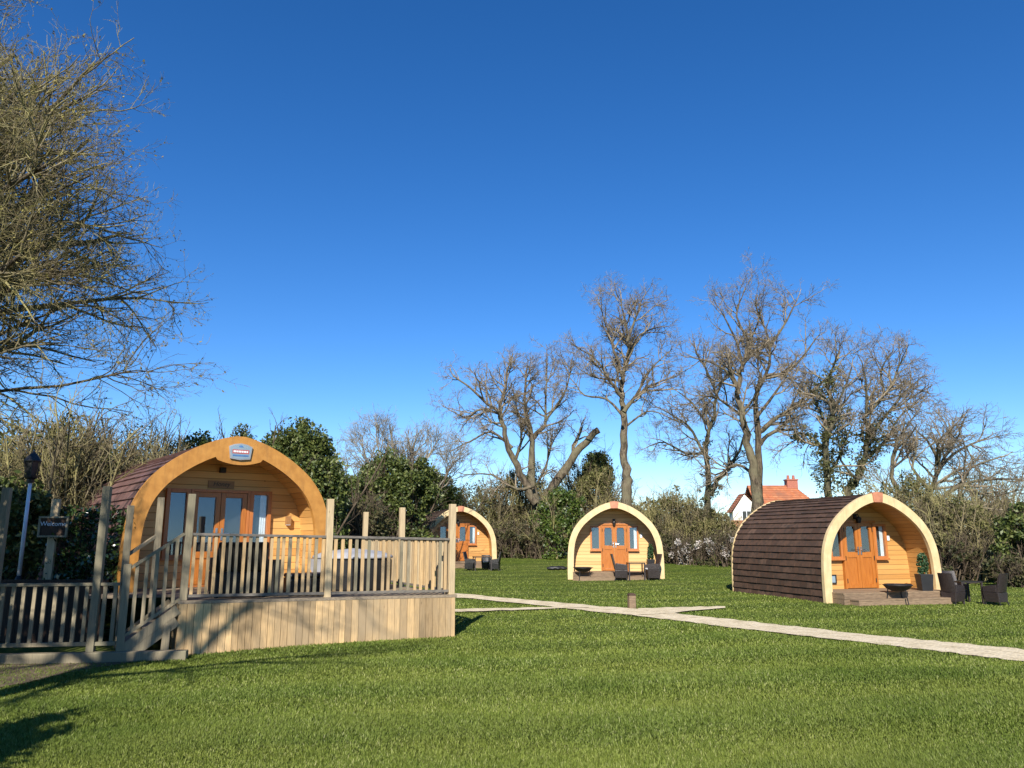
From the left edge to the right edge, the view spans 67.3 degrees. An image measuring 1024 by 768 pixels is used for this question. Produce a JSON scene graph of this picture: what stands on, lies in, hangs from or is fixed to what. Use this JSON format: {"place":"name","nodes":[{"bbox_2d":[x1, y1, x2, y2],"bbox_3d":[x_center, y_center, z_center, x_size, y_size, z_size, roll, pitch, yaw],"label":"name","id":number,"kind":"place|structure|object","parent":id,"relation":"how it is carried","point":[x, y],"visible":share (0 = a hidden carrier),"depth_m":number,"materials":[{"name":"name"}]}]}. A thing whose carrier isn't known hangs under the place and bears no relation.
{"place":"outdoors","nodes":[
{"label":"outdoors","id":0,"kind":"place"},
{"bbox_2d":[0,661,134,686],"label":"soil","id":1,"kind":"structure","parent":0,"point":[26,678],"depth_m":9.74,"materials":[{"name":"brown soil"}]},
{"bbox_2d":[0,536,1023,767],"bbox_3d":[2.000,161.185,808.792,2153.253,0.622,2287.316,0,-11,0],"label":"ground","id":2,"kind":"structure","parent":0,"point":[521,563],"depth_m":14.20,"materials":[{"name":"green plant"}]},
{"bbox_2d":[15,450,41,582],"bbox_3d":[-8.223,2.649,12.932,0.259,3.116,0.272,5,-12,-22],"label":"street lamp","id":3,"kind":"object","parent":2,"relation":"on","point":[32,461],"visible":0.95,"depth_m":13.07,"materials":[{"name":"black metal"}]},
{"bbox_2d":[0,470,89,582],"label":"shrub","id":4,"kind":"object","parent":2,"relation":"on","point":[41,503],"visible":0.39,"depth_m":14.16,"materials":[{"name":"green plant"}]},
{"bbox_2d":[37,547,65,579],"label":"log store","id":5,"kind":"structure","parent":2,"relation":"on","point":[40,573],"depth_m":12.41,"materials":[{"name":"brown wood"}]},
{"bbox_2d":[0,407,106,579],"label":"shrub","id":6,"kind":"object","parent":2,"relation":"on","point":[20,449],"visible":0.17,"depth_m":15.83,"materials":[{"name":"brown plant"}]},
{"bbox_2d":[37,499,69,582],"bbox_3d":[-7.363,2.961,12.239,0.440,2.234,0.125,2,-11,-8],"label":"sign post","id":7,"kind":"object","parent":2,"relation":"on","point":[56,523],"visible":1,"depth_m":12.31,"materials":[{"name":"brown wood"}]},
{"bbox_2d":[0,580,108,642],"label":"board fence","id":8,"kind":"object","parent":2,"relation":"on","point":[27,611],"visible":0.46,"depth_m":11.91,"materials":[{"name":"grey wood"}]},
{"bbox_2d":[0,406,125,469],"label":"shrub","id":9,"kind":"object","parent":2,"relation":"on","point":[71,432],"depth_m":18.83,"materials":[{"name":"brown plant"}]},
{"bbox_2d":[37,504,134,628],"bbox_3d":[-6.846,2.997,12.381,1.458,2.119,0.398,1,-11,-6],"label":"shrub","id":10,"kind":"object","parent":2,"relation":"on","point":[69,572],"visible":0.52,"depth_m":12.43,"materials":[{"name":"green plant"}]},
{"bbox_2d":[0,486,188,663],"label":"picket fence","id":11,"kind":"object","parent":2,"relation":"on","point":[90,654],"visible":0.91,"depth_m":10.38,"materials":[{"name":"grey wood"}]},
{"bbox_2d":[0,370,188,608],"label":"shrub","id":12,"kind":"object","parent":2,"relation":"on","point":[101,463],"visible":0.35,"depth_m":16.02,"materials":[{"name":"brown plant"}]},
{"bbox_2d":[0,0,248,449],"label":"bare tree","id":13,"kind":"object","parent":2,"relation":"on","point":[23,115],"visible":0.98,"depth_m":19.90,"materials":[{"name":"brown plant"}]},
{"bbox_2d":[95,406,194,598],"bbox_3d":[-10.103,3.119,20.651,5.775,5.168,4.611,-2,-11,11],"label":"shrub","id":14,"kind":"object","parent":2,"relation":"on","point":[165,453],"visible":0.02,"depth_m":20.43,"materials":[{"name":"brown plant"}]},
{"bbox_2d":[114,497,184,651],"bbox_3d":[-5.343,2.835,11.383,0.790,2.350,1.540,6,-13,-27],"label":"deck stair","id":15,"kind":"object","parent":2,"relation":"on","point":[152,627],"visible":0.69,"depth_m":10.74,"materials":[{"name":"beige wood"}]},
{"bbox_2d":[53,395,256,460],"bbox_3d":[-12.269,3.344,24.210,6.180,6.023,6.567,11,-16,-44],"label":"shrub","id":16,"kind":"object","parent":2,"relation":"on","point":[157,433],"visible":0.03,"depth_m":24.20,"materials":[{"name":"brown plant"}]},
{"bbox_2d":[141,428,216,457],"bbox_3d":[-10.117,3.947,24.799,4.306,5.039,3.733,-6,-12,26],"label":"evergreen tree","id":17,"kind":"object","parent":2,"relation":"on","point":[202,439],"visible":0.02,"depth_m":24.94,"materials":[{"name":"green plant"}]},
{"bbox_2d":[215,411,257,438],"bbox_3d":[-9.679,4.117,28.038,3.501,5.868,5.475,8,-14,-35],"label":"evergreen tree","id":18,"kind":"object","parent":2,"relation":"on","point":[245,434],"depth_m":28.11,"materials":[{"name":"green plant"}]},
{"bbox_2d":[89,584,456,654],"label":"raised deck","id":19,"kind":"structure","parent":2,"relation":"on","point":[339,618],"depth_m":11.64,"materials":[{"name":"beige wood"}]},
{"bbox_2d":[71,436,325,592],"bbox_3d":[-7.135,2.807,16.414,3.604,2.656,7.454,9,-14,-37],"label":"camping pod","id":20,"kind":"object","parent":19,"relation":"on","point":[240,485],"visible":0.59,"depth_m":14.19,"materials":[{"name":"orange wood"}]},
{"bbox_2d":[160,488,191,560],"bbox_3d":[-6.003,2.508,13.751,0.455,1.270,0.113,9,-14,-37],"label":"window","id":21,"kind":"structure","parent":20,"relation":"in","point":[175,503],"depth_m":13.78,"materials":[{"name":"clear glass"}]},
{"bbox_2d":[188,492,220,584],"bbox_3d":[-5.593,2.803,13.996,0.482,1.645,0.141,9,-14,-37],"label":"door","id":22,"kind":"structure","parent":20,"relation":"in","point":[205,514],"depth_m":14.09,"materials":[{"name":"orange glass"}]},
{"bbox_2d":[217,493,247,550],"bbox_3d":[-5.207,2.862,14.292,0.482,1.645,0.141,9,-14,-37],"label":"door","id":23,"kind":"structure","parent":20,"relation":"in","point":[231,508],"depth_m":14.42,"materials":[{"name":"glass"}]},
{"bbox_2d":[248,491,271,557],"bbox_3d":[-4.817,2.687,14.660,0.455,1.270,0.113,9,-14,-37],"label":"window","id":24,"kind":"structure","parent":20,"relation":"in","point":[259,514],"depth_m":14.73,"materials":[{"name":"orange glass"}]},
{"bbox_2d":[208,542,268,597],"bbox_3d":[-4.218,2.857,11.873,0.800,0.820,0.834,6,-13,-27],"label":"lounge chair","id":25,"kind":"object","parent":19,"relation":"on","point":[238,577],"visible":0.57,"depth_m":11.58,"materials":[{"name":"black wicker"}]},
{"bbox_2d":[259,559,280,596],"bbox_3d":[-3.817,3.028,12.026,0.380,0.555,0.380,6,-13,-27],"label":"side table","id":26,"kind":"object","parent":19,"relation":"on","point":[273,575],"visible":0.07,"depth_m":11.92,"materials":[{"name":"black wicker"}]},
{"bbox_2d":[283,572,319,595],"bbox_3d":[-3.308,3.203,12.319,0.640,0.340,0.500,6,-13,-27],"label":"footstool","id":27,"kind":"object","parent":19,"relation":"on","point":[292,577],"visible":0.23,"depth_m":12.11,"materials":[{"name":"black wicker"}]},
{"bbox_2d":[179,494,455,600],"bbox_3d":[-2.844,2.553,12.007,4.238,1.556,0.105,6,-13,-27],"label":"deck railing","id":28,"kind":"object","parent":19,"relation":"on","point":[326,577],"visible":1,"depth_m":11.85,"materials":[{"name":"beige wood"}]},
{"bbox_2d":[310,548,392,590],"bbox_3d":[-2.910,3.346,13.938,1.487,0.722,1.445,6,-13,-27],"label":"hot tub","id":29,"kind":"object","parent":19,"relation":"on","point":[378,579],"visible":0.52,"depth_m":13.38,"materials":[{"name":"black plastic"}]},
{"bbox_2d":[362,508,447,593],"bbox_3d":[-2.195,3.198,15.144,0.115,1.506,4.972,6,-13,-27],"label":"deck railing","id":30,"kind":"object","parent":19,"relation":"on","point":[401,523],"visible":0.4,"depth_m":14.63,"materials":[{"name":"beige wood"}]},
{"bbox_2d":[216,408,387,549],"bbox_3d":[-7.507,3.630,24.952,6.989,5.729,4.809,-6,-13,29],"label":"evergreen tree","id":31,"kind":"object","parent":2,"relation":"on","point":[310,454],"visible":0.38,"depth_m":24.61,"materials":[{"name":"green plant"}]},
{"bbox_2d":[334,511,359,547],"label":"shrub","id":32,"kind":"object","parent":2,"relation":"on","point":[347,528],"visible":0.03,"depth_m":26.59,"materials":[{"name":"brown plant"}]},
{"bbox_2d":[337,465,385,544],"bbox_3d":[-6.610,5.149,29.451,3.638,4.418,3.548,0,-11,0],"label":"evergreen tree","id":33,"kind":"object","parent":2,"relation":"on","point":[361,484],"visible":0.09,"depth_m":29.75,"materials":[{"name":"green plant"}]},
{"bbox_2d":[342,481,406,548],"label":"shrub","id":34,"kind":"object","parent":2,"relation":"on","point":[378,525],"visible":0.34,"depth_m":28.19,"materials":[{"name":"green plant"}]},
{"bbox_2d":[323,405,485,510],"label":"bare tree","id":35,"kind":"object","parent":2,"relation":"on","point":[400,451],"visible":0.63,"depth_m":40.17,"materials":[{"name":"brown plant"}]},
{"bbox_2d":[343,444,472,556],"bbox_3d":[-4.366,5.058,31.696,5.638,5.364,4.157,2,-11,-10],"label":"evergreen tree","id":36,"kind":"object","parent":2,"relation":"on","point":[412,487],"visible":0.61,"depth_m":31.23,"materials":[{"name":"green plant"}]},
{"bbox_2d":[385,510,441,543],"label":"shrub","id":37,"kind":"object","parent":2,"relation":"on","point":[430,523],"visible":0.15,"depth_m":32.27,"materials":[{"name":"green plant"}]},
{"bbox_2d":[416,470,490,515],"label":"bush","id":38,"kind":"object","parent":2,"relation":"on","point":[451,492],"visible":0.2,"depth_m":42.09,"materials":[{"name":"plant"}]},
{"bbox_2d":[423,506,496,567],"bbox_3d":[-3.037,7.436,37.331,3.354,2.792,7.210,3,-12,-14],"label":"camping pod","id":39,"kind":"object","parent":2,"relation":"on","point":[475,535],"visible":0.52,"depth_m":35.29,"materials":[{"name":"beige wood"}]},
{"bbox_2d":[439,525,446,537],"bbox_3d":[-3.145,6.906,35.068,0.415,0.905,0.113,3,-12,-14],"label":"window","id":40,"kind":"structure","parent":39,"relation":"in","point":[443,528],"depth_m":35.13,"materials":[{"name":"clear glass"}]},
{"bbox_2d":[455,525,457,560],"bbox_3d":[-2.695,7.250,35.100,0.439,1.603,0.140,3,-12,-14],"label":"door","id":41,"kind":"structure","parent":39,"relation":"in","point":[456,551],"depth_m":35.14,"materials":[{"name":"orange wood"}]},
{"bbox_2d":[457,525,466,560],"bbox_3d":[-2.263,7.271,35.208,0.439,1.603,0.140,3,-12,-14],"label":"door","id":42,"kind":"structure","parent":39,"relation":"in","point":[462,529],"depth_m":35.22,"materials":[{"name":"orange wood"}]},
{"bbox_2d":[468,525,476,544],"bbox_3d":[-1.823,6.972,35.401,0.415,0.905,0.113,3,-12,-14],"label":"window","id":43,"kind":"structure","parent":39,"relation":"in","point":[472,529],"depth_m":35.42,"materials":[{"name":"clear glass"}]},
{"bbox_2d":[463,552,474,570],"bbox_3d":[-1.808,7.439,32.258,0.521,0.782,0.418,-3,-12,15],"label":"rattan chair","id":44,"kind":"object","parent":2,"relation":"on","point":[469,563],"visible":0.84,"depth_m":32.05,"materials":[{"name":"black wicker"}]},
{"bbox_2d":[436,480,524,554],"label":"shrub","id":45,"kind":"object","parent":2,"relation":"on","point":[490,516],"visible":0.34,"depth_m":43.78,"materials":[{"name":"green plant"}]},
{"bbox_2d":[473,556,491,570],"bbox_3d":[-1.250,7.527,32.225,0.760,0.592,0.760,2,-11,-10],"label":"patio table","id":46,"kind":"object","parent":2,"relation":"on","point":[475,557],"visible":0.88,"depth_m":31.97,"materials":[{"name":"brown glass"}]},
{"bbox_2d":[481,555,490,569],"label":"rattan chair","id":47,"kind":"object","parent":2,"relation":"on","point":[484,562],"visible":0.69,"depth_m":32.65,"materials":[{"name":"wicker"}]},
{"bbox_2d":[489,552,502,570],"bbox_3d":[-0.651,7.415,32.134,0.521,0.782,0.418,-2,-11,10],"label":"rattan chair","id":48,"kind":"object","parent":2,"relation":"on","point":[495,563],"visible":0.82,"depth_m":31.94,"materials":[{"name":"black wicker"}]},
{"bbox_2d":[428,333,599,555],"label":"bare tree","id":49,"kind":"object","parent":2,"relation":"on","point":[528,482],"visible":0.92,"depth_m":43.80,"materials":[{"name":"brown plant"}]},
{"bbox_2d":[488,518,541,557],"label":"shrub","id":50,"kind":"object","parent":2,"relation":"on","point":[510,534],"visible":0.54,"depth_m":40.62,"materials":[{"name":"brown plant"}]},
{"bbox_2d":[455,605,588,611],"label":"footpath","id":51,"kind":"structure","parent":2,"relation":"on","point":[480,609],"depth_m":16.73,"materials":[{"name":"beige concrete"}]},
{"bbox_2d":[471,459,584,555],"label":"shrub","id":52,"kind":"object","parent":2,"relation":"on","point":[520,500],"visible":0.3,"depth_m":44.57,"materials":[{"name":"brown plant"}]},
{"bbox_2d":[509,523,566,558],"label":"shrub","id":53,"kind":"object","parent":2,"relation":"on","point":[521,538],"visible":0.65,"depth_m":39.74,"materials":[{"name":"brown plant"}]},
{"bbox_2d":[512,485,585,559],"bbox_3d":[1.862,7.106,40.206,4.670,4.109,3.257,9,-15,-40],"label":"shrub","id":54,"kind":"object","parent":2,"relation":"on","point":[559,502],"visible":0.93,"depth_m":39.83,"materials":[{"name":"green plant"}]},
{"bbox_2d":[573,567,592,579],"bbox_3d":[2.459,6.573,26.572,0.643,0.476,0.643,3,-12,-14],"label":"fire pit","id":55,"kind":"object","parent":2,"relation":"on","point":[582,569],"visible":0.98,"depth_m":26.39,"materials":[{"name":"black metal"}]},
{"bbox_2d":[541,445,641,539],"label":"shrub","id":56,"kind":"object","parent":2,"relation":"on","point":[605,491],"visible":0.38,"depth_m":45.19,"materials":[{"name":"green plant"}]},
{"bbox_2d":[546,433,640,511],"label":"shrub","id":57,"kind":"object","parent":2,"relation":"on","point":[600,459],"visible":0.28,"depth_m":46.49,"materials":[{"name":"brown plant"}]},
{"bbox_2d":[537,269,693,506],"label":"bare tree","id":58,"kind":"object","parent":2,"relation":"on","point":[625,336],"visible":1,"depth_m":41.99,"materials":[{"name":"brown plant"}]},
{"bbox_2d":[568,501,664,580],"bbox_3d":[3.888,6.038,29.656,3.374,2.792,6.410,-1,-11,5],"label":"camping pod","id":59,"kind":"object","parent":2,"relation":"on","point":[622,533],"visible":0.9,"depth_m":27.82,"materials":[{"name":"beige wood"}]},
{"bbox_2d":[590,526,600,550],"bbox_3d":[3.034,5.619,27.955,0.415,0.905,0.113,-1,-11,5],"label":"window","id":60,"kind":"structure","parent":59,"relation":"in","point":[595,534],"depth_m":27.98,"materials":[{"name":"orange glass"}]},
{"bbox_2d":[602,525,614,570],"bbox_3d":[3.489,5.932,27.831,0.439,1.603,0.140,-1,-11,5],"label":"door","id":61,"kind":"structure","parent":59,"relation":"in","point":[608,548],"depth_m":27.84,"materials":[{"name":"orange wood"}]},
{"bbox_2d":[614,525,626,563],"bbox_3d":[3.937,5.923,27.789,0.439,1.603,0.140,-1,-11,5],"label":"door","id":62,"kind":"structure","parent":59,"relation":"in","point":[620,535],"depth_m":27.83,"materials":[{"name":"orange wood"}]},
{"bbox_2d":[628,526,639,550],"bbox_3d":[4.392,5.593,27.827,0.415,0.905,0.113,-1,-11,5],"label":"window","id":63,"kind":"structure","parent":59,"relation":"in","point":[633,536],"depth_m":27.84,"materials":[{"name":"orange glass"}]},
{"bbox_2d":[646,543,654,563],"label":"potted topiary","id":64,"kind":"object","parent":59,"relation":"on","point":[649,556],"visible":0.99,"depth_m":27.42,"materials":[{"name":"green plant"}]},
{"bbox_2d":[610,554,627,580],"bbox_3d":[3.660,6.265,26.278,0.593,0.890,0.476,-2,-11,8],"label":"rattan chair","id":65,"kind":"object","parent":2,"relation":"on","point":[621,570],"visible":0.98,"depth_m":26.03,"materials":[{"name":"grey wicker"}]},
{"bbox_2d":[599,494,662,531],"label":"shrub","id":66,"kind":"object","parent":2,"relation":"on","point":[639,509],"visible":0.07,"depth_m":42.05,"materials":[{"name":"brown plant"}]},
{"bbox_2d":[627,593,635,608],"bbox_3d":[2.600,4.764,16.699,0.170,0.430,0.170,2,-11,-10],"label":"bollard","id":67,"kind":"object","parent":2,"relation":"on","point":[631,600],"visible":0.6,"depth_m":16.65,"materials":[{"name":"brown wood"}]},
{"bbox_2d":[626,562,645,580],"bbox_3d":[4.228,6.397,26.243,0.600,0.608,0.600,0,-11,0],"label":"patio table","id":68,"kind":"object","parent":2,"relation":"on","point":[629,563],"visible":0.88,"depth_m":26.02,"materials":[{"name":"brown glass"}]},
{"bbox_2d":[645,554,661,579],"bbox_3d":[4.835,6.255,26.229,0.593,0.890,0.476,2,-11,-8],"label":"rattan chair","id":69,"kind":"object","parent":2,"relation":"on","point":[652,570],"visible":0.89,"depth_m":25.99,"materials":[{"name":"grey wicker"}]},
{"bbox_2d":[659,529,691,563],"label":"shrub","id":70,"kind":"object","parent":2,"relation":"on","point":[668,540],"visible":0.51,"depth_m":35.91,"materials":[{"name":"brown plant"}]},
{"bbox_2d":[627,471,732,560],"bbox_3d":[8.397,6.860,39.641,4.820,4.460,5.056,7,-13,-32],"label":"shrub","id":71,"kind":"object","parent":2,"relation":"on","point":[667,517],"visible":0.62,"depth_m":38.82,"materials":[{"name":"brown plant"}]},
{"bbox_2d":[638,606,724,614],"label":"footpath","id":72,"kind":"structure","parent":2,"relation":"on","point":[641,611],"depth_m":16.38,"materials":[{"name":"beige concrete"}]},
{"bbox_2d":[664,534,717,565],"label":"shrub","id":73,"kind":"object","parent":2,"relation":"on","point":[698,550],"visible":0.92,"depth_m":34.85,"materials":[{"name":"white plant"}]},
{"bbox_2d":[626,327,766,544],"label":"bare tree","id":74,"kind":"object","parent":2,"relation":"on","point":[710,425],"visible":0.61,"depth_m":42.85,"materials":[{"name":"brown plant"}]},
{"bbox_2d":[388,495,1022,545],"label":"treeline","id":75,"kind":"object","parent":2,"relation":"on","point":[711,516],"depth_m":88.64,"materials":[{"name":"brown plant"}]},
{"bbox_2d":[677,493,750,561],"bbox_3d":[9.972,7.138,38.417,4.225,3.501,4.007,0,-11,0],"label":"shrub","id":76,"kind":"object","parent":2,"relation":"on","point":[711,525],"visible":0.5,"depth_m":37.87,"materials":[{"name":"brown plant"}]},
{"bbox_2d":[702,523,735,566],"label":"shrub","id":77,"kind":"object","parent":2,"relation":"on","point":[724,557],"visible":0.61,"depth_m":34.01,"materials":[{"name":"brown plant"}]},
{"bbox_2d":[660,247,860,512],"bbox_3d":[11.959,0.810,37.471,10.090,15.906,5.370,0,-11,0],"label":"bare tree","id":78,"kind":"object","parent":2,"relation":"on","point":[755,469],"visible":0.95,"depth_m":37.31,"materials":[{"name":"brown plant"}]},
{"bbox_2d":[727,475,808,519],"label":"house","id":79,"kind":"structure","parent":2,"relation":"on","point":[788,490],"depth_m":78.51,"materials":[{"name":"red brick"}]},
{"bbox_2d":[741,510,750,519],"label":"window","id":80,"kind":"structure","parent":79,"relation":"in","point":[743,513],"depth_m":75.72,"materials":[{"name":"white paint"}]},
{"bbox_2d":[760,319,890,497],"bbox_3d":[14.280,2.805,34.254,5.572,10.982,5.919,-9,-14,39],"label":"bare tree","id":81,"kind":"object","parent":2,"relation":"on","point":[834,407],"visible":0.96,"depth_m":33.59,"materials":[{"name":"brown plant"}]},
{"bbox_2d":[731,492,956,605],"bbox_3d":[8.543,4.286,20.247,3.464,2.692,4.660,3,-12,-16],"label":"camping pod","id":82,"kind":"object","parent":2,"relation":"on","point":[857,550],"visible":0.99,"depth_m":19.48,"materials":[{"name":"brown wood"}]},
{"bbox_2d":[831,527,844,560],"bbox_3d":[8.124,3.965,19.304,0.415,0.905,0.113,3,-12,-16],"label":"window","id":83,"kind":"structure","parent":82,"relation":"in","point":[837,549],"depth_m":19.32,"materials":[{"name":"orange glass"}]},
{"bbox_2d":[843,523,861,587],"bbox_3d":[8.569,4.312,19.351,0.439,1.603,0.140,3,-12,-16],"label":"door","id":84,"kind":"structure","parent":82,"relation":"in","point":[854,579],"depth_m":19.36,"materials":[{"name":"orange wood"}]},
{"bbox_2d":[857,523,876,587],"bbox_3d":[8.997,4.337,19.475,0.439,1.603,0.140,3,-12,-16],"label":"door","id":85,"kind":"structure","parent":82,"relation":"in","point":[865,539],"depth_m":19.48,"materials":[{"name":"orange wood"}]},
{"bbox_2d":[874,524,889,559],"bbox_3d":[9.432,4.040,19.683,0.415,0.905,0.113,3,-12,-16],"label":"window","id":86,"kind":"structure","parent":82,"relation":"in","point":[881,545],"depth_m":19.71,"materials":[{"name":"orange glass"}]},
{"bbox_2d":[914,552,932,590],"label":"potted topiary","id":87,"kind":"object","parent":82,"relation":"on","point":[924,579],"visible":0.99,"depth_m":18.57,"materials":[{"name":"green plastic"}]},
{"bbox_2d":[801,323,950,495],"bbox_3d":[16.881,2.601,35.016,7.636,11.580,4.282,3,-11,-13],"label":"bare tree","id":88,"kind":"object","parent":2,"relation":"on","point":[853,483],"visible":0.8,"depth_m":35.11,"materials":[{"name":"brown plant"}]},
{"bbox_2d":[882,583,912,604],"bbox_3d":[9.022,4.913,17.947,0.643,0.476,0.643,-6,-13,28],"label":"fire pit","id":89,"kind":"object","parent":2,"relation":"on","point":[899,587],"visible":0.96,"depth_m":17.80,"materials":[{"name":"black metal"}]},
{"bbox_2d":[829,452,974,521],"bbox_3d":[14.786,4.936,28.527,5.024,4.539,4.522,0,-11,0],"label":"shrub","id":90,"kind":"object","parent":2,"relation":"on","point":[913,486],"visible":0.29,"depth_m":28.47,"materials":[{"name":"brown plant"}]},
{"bbox_2d":[857,369,1023,525],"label":"bare tree","id":91,"kind":"object","parent":2,"relation":"on","point":[948,447],"visible":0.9,"depth_m":31.12,"materials":[{"name":"brown plant"}]},
{"bbox_2d":[937,573,964,603],"bbox_3d":[10.454,4.878,18.312,0.492,0.738,0.394,6,-13,-27],"label":"rattan chair","id":92,"kind":"object","parent":2,"relation":"on","point":[949,588],"visible":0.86,"depth_m":18.19,"materials":[{"name":"grey wicker"}]},
{"bbox_2d":[941,571,967,600],"bbox_3d":[11.019,5.050,19.179,0.394,0.738,0.492,1,-11,-5],"label":"rattan chair","id":93,"kind":"object","parent":2,"relation":"on","point":[954,577],"visible":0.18,"depth_m":19.33,"materials":[{"name":"black wicker"}]},
{"bbox_2d":[897,480,1014,582],"bbox_3d":[15.330,4.999,26.430,4.683,3.647,4.044,0,-11,0],"label":"shrub","id":94,"kind":"object","parent":2,"relation":"on","point":[978,525],"visible":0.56,"depth_m":26.18,"materials":[{"name":"brown plant"}]},
{"bbox_2d":[928,521,989,583],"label":"shrub","id":95,"kind":"object","parent":2,"relation":"on","point":[967,555],"visible":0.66,"depth_m":24.90,"materials":[{"name":"green plant"}]},
{"bbox_2d":[954,580,984,603],"bbox_3d":[10.924,5.016,18.516,0.576,0.544,0.576,1,-11,-5],"label":"patio table","id":96,"kind":"object","parent":2,"relation":"on","point":[961,582],"visible":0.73,"depth_m":18.31,"materials":[{"name":"grey glass"}]},
{"bbox_2d":[921,447,1023,556],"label":"shrub","id":97,"kind":"object","parent":2,"relation":"on","point":[1017,499],"visible":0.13,"depth_m":42.74,"materials":[{"name":"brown plant"}]},
{"bbox_2d":[982,573,1009,605],"bbox_3d":[11.451,4.845,18.142,0.394,0.738,0.492,6,-13,-27],"label":"rattan chair","id":98,"kind":"object","parent":2,"relation":"on","point":[997,593],"visible":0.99,"depth_m":18.02,"materials":[{"name":"grey wicker"}]},
{"bbox_2d":[976,496,1023,559],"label":"shrub","id":99,"kind":"object","parent":2,"relation":"on","point":[1009,528],"visible":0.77,"depth_m":24.50,"materials":[{"name":"green plant"}]},
{"bbox_2d":[980,547,1023,587],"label":"shrub","id":100,"kind":"object","parent":2,"relation":"on","point":[1011,566],"visible":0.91,"depth_m":23.24,"materials":[{"name":"green plant"}]},
{"bbox_2d":[0,0,1023,520],"label":"sky","id":101,"kind":"structure","parent":0,"point":[372,194],"materials":[{"name":"blue"}]},
{"bbox_2d":[547,566,567,569],"bbox_3d":[1.875,7.611,31.823,0.875,0.174,0.382,0,-11,0],"label":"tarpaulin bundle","id":102,"kind":"object","parent":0,"point":[556,568],"visible":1,"depth_m":31.72,"materials":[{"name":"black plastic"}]},
{"bbox_2d":[455,593,1023,660],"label":"path","id":103,"kind":"structure","parent":0,"point":[1010,653],"depth_m":12.92,"materials":[{"name":"beige concrete"}]}
]}

